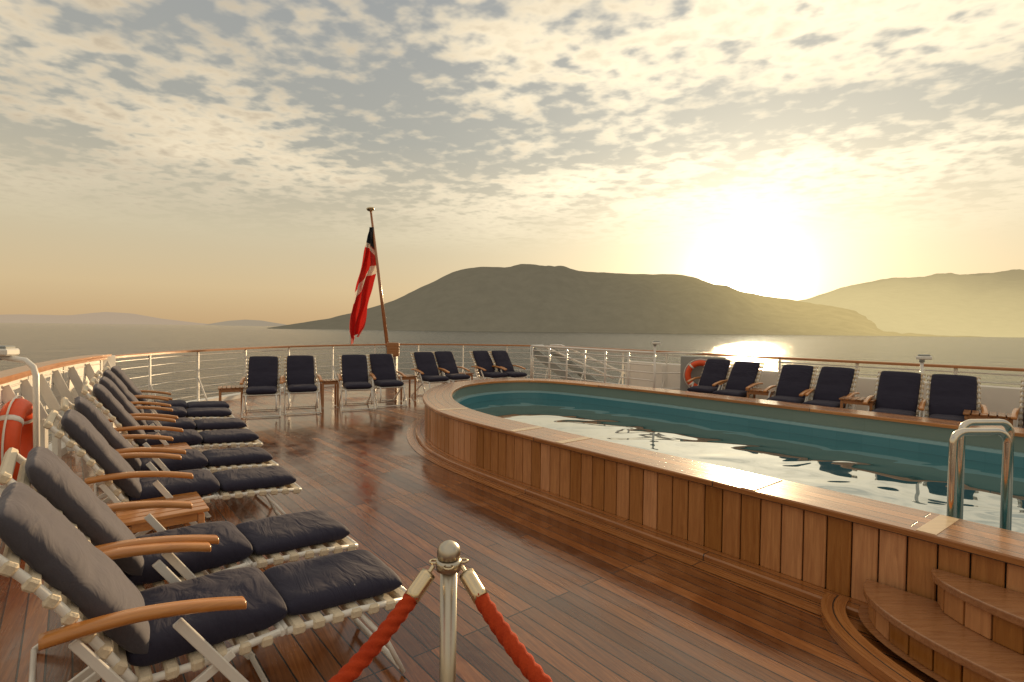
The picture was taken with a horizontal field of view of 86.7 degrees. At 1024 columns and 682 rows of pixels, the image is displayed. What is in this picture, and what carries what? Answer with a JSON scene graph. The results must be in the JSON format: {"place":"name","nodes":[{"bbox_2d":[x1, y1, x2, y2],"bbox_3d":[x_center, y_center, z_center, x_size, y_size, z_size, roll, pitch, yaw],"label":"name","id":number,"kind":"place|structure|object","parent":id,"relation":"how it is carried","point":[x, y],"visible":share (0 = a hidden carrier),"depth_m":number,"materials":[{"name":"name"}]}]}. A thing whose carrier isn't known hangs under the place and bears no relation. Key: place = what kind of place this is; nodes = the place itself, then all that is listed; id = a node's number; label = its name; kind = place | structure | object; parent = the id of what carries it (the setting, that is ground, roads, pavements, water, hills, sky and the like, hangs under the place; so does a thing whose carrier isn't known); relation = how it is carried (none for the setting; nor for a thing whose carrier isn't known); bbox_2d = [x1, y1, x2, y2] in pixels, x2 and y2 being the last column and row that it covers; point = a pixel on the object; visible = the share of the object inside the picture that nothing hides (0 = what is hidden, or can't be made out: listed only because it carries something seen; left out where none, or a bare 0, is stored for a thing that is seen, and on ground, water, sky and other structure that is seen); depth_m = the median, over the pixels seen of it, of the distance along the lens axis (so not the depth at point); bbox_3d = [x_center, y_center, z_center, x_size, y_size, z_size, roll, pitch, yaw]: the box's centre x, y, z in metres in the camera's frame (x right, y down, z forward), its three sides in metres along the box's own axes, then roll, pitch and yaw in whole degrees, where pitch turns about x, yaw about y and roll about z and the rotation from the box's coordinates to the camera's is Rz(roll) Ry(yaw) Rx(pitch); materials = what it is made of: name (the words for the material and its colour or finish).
{"place":"outdoors","nodes":[
{"label":"outdoors","id":0,"kind":"place"},
{"bbox_2d":[0,312,205,324],"bbox_3d":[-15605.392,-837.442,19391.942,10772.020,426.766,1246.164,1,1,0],"label":"distant island","id":1,"kind":"structure","parent":0,"point":[109,318],"depth_m":18973.67,"materials":[{"name":"grey"}]},
{"bbox_2d":[206,320,285,325],"bbox_3d":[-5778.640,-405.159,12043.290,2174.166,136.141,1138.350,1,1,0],"label":"distant island","id":2,"kind":"structure","parent":0,"point":[247,323],"depth_m":11678.31,"materials":[{"name":"grey"}]},
{"bbox_2d":[0,380,937,681],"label":"deck","id":3,"kind":"structure","parent":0,"point":[572,600],"depth_m":3.25,"materials":[{"name":"brown wood"}]},
{"bbox_2d":[0,345,39,488],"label":"deck lamp post","id":4,"kind":"object","parent":3,"relation":"on","point":[7,353],"visible":0.68,"depth_m":4.30,"materials":[{"name":"white metal"}]},
{"bbox_2d":[0,354,115,495],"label":"bulwark","id":5,"kind":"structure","parent":3,"relation":"on","point":[58,387],"depth_m":6.08,"materials":[{"name":"white paint"}]},
{"bbox_2d":[115,492,208,532],"bbox_3d":[-2.235,1.264,3.451,0.460,0.444,0.486,0,2,-39],"label":"slatted side table","id":6,"kind":"object","parent":3,"relation":"on","point":[138,522],"visible":0.5,"depth_m":3.33,"materials":[{"name":"brown wood"}]},
{"bbox_2d":[94,370,234,419],"bbox_3d":[-4.469,0.868,7.053,1.506,1.026,0.700,0,2,-35],"label":"deck lounge chair","id":7,"kind":"object","parent":3,"relation":"on","point":[196,413],"visible":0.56,"depth_m":6.95,"materials":[{"name":"blue fabric"}]},
{"bbox_2d":[139,442,191,448],"bbox_3d":[-3.264,1.215,5.031,0.460,0.444,0.486,0,2,-39],"label":"slatted side table","id":8,"kind":"object","parent":3,"relation":"on","point":[184,445],"visible":0.24,"depth_m":5.11,"materials":[{"name":"brown wood"}]},
{"bbox_2d":[102,366,231,432],"bbox_3d":[-4.827,0.850,7.665,1.506,1.026,0.700,0,2,-33],"label":"deck lounge chair","id":9,"kind":"object","parent":3,"relation":"on","point":[124,378],"visible":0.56,"depth_m":7.53,"materials":[{"name":"blue fabric"}]},
{"bbox_2d":[89,376,247,447],"bbox_3d":[-3.857,0.896,6.185,1.506,1.026,0.700,0,2,-36],"label":"deck lounge chair","id":10,"kind":"object","parent":3,"relation":"on","point":[199,425],"visible":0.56,"depth_m":6.04,"materials":[{"name":"blue fabric"}]},
{"bbox_2d":[61,396,278,517],"bbox_3d":[-2.830,0.945,4.581,1.506,1.026,0.700,0,2,-40],"label":"deck lounge chair","id":11,"kind":"object","parent":3,"relation":"on","point":[232,458],"visible":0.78,"depth_m":4.42,"materials":[{"name":"blue fabric"}]},
{"bbox_2d":[81,384,262,499],"bbox_3d":[-3.378,0.918,5.474,1.506,1.026,0.700,0,2,-37],"label":"deck lounge chair","id":12,"kind":"object","parent":3,"relation":"on","point":[108,403],"visible":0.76,"depth_m":5.27,"materials":[{"name":"blue fabric"}]},
{"bbox_2d":[43,409,302,536],"bbox_3d":[-2.359,0.967,3.904,1.506,1.026,0.700,0,2,-37],"label":"deck lounge chair","id":13,"kind":"object","parent":3,"relation":"on","point":[116,473],"visible":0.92,"depth_m":3.63,"materials":[{"name":"black fabric"}]},
{"bbox_2d":[0,446,358,681],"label":"deck lounge chair","id":14,"kind":"object","parent":3,"relation":"on","point":[58,484],"visible":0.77,"depth_m":2.59,"materials":[{"name":"black fabric"}]},
{"bbox_2d":[0,482,405,681],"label":"deck lounge chair","id":15,"kind":"object","parent":3,"relation":"on","point":[105,608],"visible":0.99,"depth_m":1.95,"materials":[{"name":"black fabric"}]},
{"bbox_2d":[218,385,243,412],"bbox_3d":[-4.963,1.059,9.579,0.406,0.504,0.420,0,2,-27],"label":"slatted side table","id":16,"kind":"object","parent":3,"relation":"on","point":[233,388],"visible":0.79,"depth_m":9.45,"materials":[{"name":"brown wood"}]},
{"bbox_2d":[240,356,282,417],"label":"deck lounge chair","id":17,"kind":"object","parent":3,"relation":"on","point":[262,377],"visible":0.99,"depth_m":9.86,"materials":[{"name":"blue fabric"}]},
{"bbox_2d":[281,355,322,414],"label":"deck lounge chair","id":18,"kind":"object","parent":3,"relation":"on","point":[302,377],"visible":0.98,"depth_m":10.26,"materials":[{"name":"blue fabric"}]},
{"bbox_2d":[320,379,339,407],"bbox_3d":[-3.632,1.036,10.778,0.346,0.524,0.360,0,2,-27],"label":"slatted side table","id":19,"kind":"object","parent":3,"relation":"on","point":[335,382],"visible":0.89,"depth_m":10.70,"materials":[{"name":"brown wood"}]},
{"bbox_2d":[336,354,375,410],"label":"deck lounge chair","id":20,"kind":"object","parent":3,"relation":"on","point":[353,375],"visible":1,"depth_m":10.81,"materials":[{"name":"blue fabric"}]},
{"bbox_2d":[366,207,399,374],"bbox_3d":[-3.858,-1.485,16.317,0.449,5.346,2.021,0,2,-35],"label":"flagpole","id":21,"kind":"object","parent":3,"relation":"on","point":[393,348],"visible":0.8,"depth_m":16.25,"materials":[{"name":"brown wood"}]},
{"bbox_2d":[350,227,376,343],"bbox_3d":[-4.592,-1.691,16.773,0.883,3.655,0.304,1,1,0],"label":"ensign flag","id":22,"kind":"object","parent":21,"relation":"attached to","point":[364,284],"visible":0.98,"depth_m":16.80,"materials":[{"name":"fabric"}]},
{"bbox_2d":[366,354,406,406],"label":"deck lounge chair","id":23,"kind":"object","parent":3,"relation":"on","point":[383,370],"visible":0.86,"depth_m":11.27,"materials":[{"name":"blue fabric"}]},
{"bbox_2d":[395,375,416,400],"bbox_3d":[-2.342,1.023,11.928,0.386,0.524,0.400,0,2,-33],"label":"slatted side table","id":24,"kind":"object","parent":3,"relation":"on","point":[410,377],"visible":0.71,"depth_m":11.87,"materials":[{"name":"brown wood"}]},
{"bbox_2d":[410,352,449,395],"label":"deck lounge chair","id":25,"kind":"object","parent":3,"relation":"on","point":[426,369],"visible":0.96,"depth_m":12.36,"materials":[{"name":"blue fabric"}]},
{"bbox_2d":[429,540,468,681],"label":"rope stanchion","id":26,"kind":"object","parent":3,"relation":"on","point":[448,562],"visible":1,"depth_m":1.54,"materials":[{"name":"metal"}]},
{"bbox_2d":[328,565,434,681],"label":"barrier rope","id":27,"kind":"object","parent":26,"relation":"hanging from","point":[361,659],"visible":1,"depth_m":1.39,"materials":[{"name":"fabric"}]},
{"bbox_2d":[433,351,470,384],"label":"deck lounge chair","id":28,"kind":"object","parent":3,"relation":"on","point":[445,360],"visible":0.78,"depth_m":12.90,"materials":[{"name":"blue fabric"}]},
{"bbox_2d":[455,372,473,381],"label":"slatted side table","id":29,"kind":"object","parent":3,"relation":"on","point":[469,374],"visible":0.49,"depth_m":13.06,"materials":[{"name":"brown wood"}]},
{"bbox_2d":[469,350,507,378],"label":"deck lounge chair","id":30,"kind":"object","parent":3,"relation":"on","point":[484,364],"visible":0.92,"depth_m":13.45,"materials":[{"name":"blue fabric"}]},
{"bbox_2d":[488,350,527,377],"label":"deck lounge chair","id":31,"kind":"object","parent":3,"relation":"on","point":[501,358],"visible":0.88,"depth_m":13.69,"materials":[{"name":"blue fabric"}]},
{"bbox_2d":[0,344,1023,455],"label":"stern railing","id":32,"kind":"object","parent":3,"relation":"on","point":[64,451],"visible":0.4,"depth_m":10.65,"materials":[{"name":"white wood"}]},
{"bbox_2d":[0,395,32,487],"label":"life ring","id":33,"kind":"object","parent":32,"relation":"attached to","point":[16,423],"visible":0.51,"depth_m":4.48,"materials":[{"name":"orange plastic"}]},
{"bbox_2d":[530,344,704,389],"bbox_3d":[2.382,1.032,13.866,1.246,1.753,5.362,0,2,-33],"label":"stair railing","id":34,"kind":"object","parent":3,"relation":"on","point":[550,364],"visible":0.81,"depth_m":14.25,"materials":[{"name":"white metal"}]},
{"bbox_2d":[652,341,660,352],"bbox_3d":[3.115,0.676,11.768,0.185,1.365,0.140,1,1,0],"label":"deck lamp post","id":35,"kind":"object","parent":3,"relation":"on","point":[654,343],"visible":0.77,"depth_m":11.72,"materials":[{"name":"white metal"}]},
{"bbox_2d":[680,356,725,390],"bbox_3d":[4.097,0.858,11.314,0.986,1.045,0.683,1,1,0],"label":"life ring locker","id":36,"kind":"object","parent":3,"relation":"on","point":[697,371],"visible":0.24,"depth_m":11.51,"materials":[{"name":"white metal"}]},
{"bbox_2d":[683,359,705,386],"bbox_3d":[3.942,0.719,11.319,0.696,0.696,0.125,1,1,25],"label":"life ring","id":37,"kind":"object","parent":36,"relation":"in","point":[692,366],"visible":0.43,"depth_m":11.36,"materials":[{"name":"orange plastic"}]},
{"bbox_2d":[686,359,734,393],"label":"deck lounge chair","id":38,"kind":"object","parent":3,"relation":"on","point":[715,370],"visible":0.76,"depth_m":10.73,"materials":[{"name":"blue fabric"}]},
{"bbox_2d":[406,378,1023,636],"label":"swimming pool","id":39,"kind":"structure","parent":3,"relation":"on","point":[807,507],"depth_m":4.93,"materials":[{"name":"brown wood"}]},
{"bbox_2d":[946,419,1014,530],"bbox_3d":[2.952,1.485,3.442,0.292,1.937,0.769,2,2,44],"label":"pool ladder","id":40,"kind":"object","parent":39,"relation":"attached to","point":[956,473],"visible":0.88,"depth_m":3.25,"materials":[{"name":"metal"}]},
{"bbox_2d":[712,361,764,397],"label":"deck lounge chair","id":41,"kind":"object","parent":3,"relation":"on","point":[742,377],"visible":0.82,"depth_m":10.08,"materials":[{"name":"blue fabric"}]},
{"bbox_2d":[745,388,774,398],"bbox_3d":[4.437,1.141,9.628,0.436,0.554,0.420,2,2,42],"label":"slatted side table","id":42,"kind":"object","parent":3,"relation":"on","point":[756,391],"visible":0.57,"depth_m":9.53,"materials":[{"name":"brown wood"}]},
{"bbox_2d":[763,364,817,403],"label":"deck lounge chair","id":43,"kind":"object","parent":3,"relation":"on","point":[793,382],"visible":0.66,"depth_m":9.20,"materials":[{"name":"blue fabric"}]},
{"bbox_2d":[625,361,1023,427],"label":"white bulwark","id":44,"kind":"object","parent":3,"relation":"on","point":[1002,399],"visible":0.19,"depth_m":9.49,"materials":[{"name":"paint"}]},
{"bbox_2d":[799,366,859,408],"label":"deck lounge chair","id":45,"kind":"object","parent":3,"relation":"on","point":[833,385],"visible":0.7,"depth_m":8.69,"materials":[{"name":"blue fabric"}]},
{"bbox_2d":[839,396,875,410],"bbox_3d":[5.187,1.159,8.128,0.436,0.604,0.420,2,2,42],"label":"slatted side table","id":46,"kind":"object","parent":3,"relation":"on","point":[854,400],"visible":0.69,"depth_m":8.03,"materials":[{"name":"brown wood"}]},
{"bbox_2d":[863,371,925,416],"bbox_3d":[5.487,0.967,7.763,0.700,1.025,0.978,2,2,43],"label":"deck lounge chair","id":47,"kind":"object","parent":3,"relation":"on","point":[897,392],"visible":0.69,"depth_m":7.85,"materials":[{"name":"blue fabric"}]},
{"bbox_2d":[821,568,1023,681],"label":"pool steps","id":48,"kind":"structure","parent":3,"relation":"on","point":[964,629],"depth_m":2.56,"materials":[{"name":"brown wood"}]},
{"bbox_2d":[916,354,931,412],"bbox_3d":[6.033,0.839,7.970,0.185,1.285,0.140,1,1,0],"label":"deck lamp post","id":49,"kind":"object","parent":3,"relation":"on","point":[922,358],"visible":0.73,"depth_m":7.94,"materials":[{"name":"white metal"}]},
{"bbox_2d":[919,374,987,420],"bbox_3d":[5.885,0.983,7.247,0.700,1.026,0.978,2,2,39],"label":"deck lounge chair","id":50,"kind":"object","parent":3,"relation":"on","point":[952,397],"visible":0.62,"depth_m":7.36,"materials":[{"name":"blue fabric"}]},
{"bbox_2d":[963,410,1012,425],"bbox_3d":[6.037,1.209,6.879,0.486,0.584,0.420,2,2,42],"label":"slatted side table","id":51,"kind":"object","parent":3,"relation":"on","point":[973,414],"visible":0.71,"depth_m":6.80,"materials":[{"name":"brown wood"}]},
{"bbox_2d":[1011,379,1023,427],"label":"deck lounge chair","id":52,"kind":"object","parent":3,"relation":"on","point":[1015,413],"visible":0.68,"depth_m":6.81,"materials":[{"name":"white metal"}]},
{"bbox_2d":[0,323,1023,444],"bbox_3d":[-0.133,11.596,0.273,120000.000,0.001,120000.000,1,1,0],"label":"sea water","id":53,"kind":"structure","parent":0,"point":[37,342],"depth_m":330.76,"materials":[{"name":"grey liquid"}]},
{"bbox_2d":[0,0,1023,324],"label":"sky","id":54,"kind":"structure","parent":0,"point":[197,161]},
{"bbox_2d":[268,264,979,336],"bbox_3d":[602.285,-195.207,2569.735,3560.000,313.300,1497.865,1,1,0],"label":"coastal hill","id":55,"kind":"structure","parent":0,"point":[527,298],"depth_m":2073.68,"materials":[{"name":"plant"}]},
{"bbox_2d":[798,269,1023,336],"bbox_3d":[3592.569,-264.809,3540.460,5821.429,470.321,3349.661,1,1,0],"label":"coastal hill","id":56,"kind":"structure","parent":0,"point":[977,304],"depth_m":2514.04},
{"bbox_3d":[0.707,1.101,0.576,0.300,0.988,0.300,1,1,0],"label":"rope stanchion","id":57,"kind":"object","parent":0,"visible":0},
{"bbox_2d":[459,565,551,681],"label":"barrier rope","id":58,"kind":"object","parent":57,"relation":"attached to","point":[528,666],"visible":1,"depth_m":1.39,"materials":[{"name":"fabric"}]}
]}

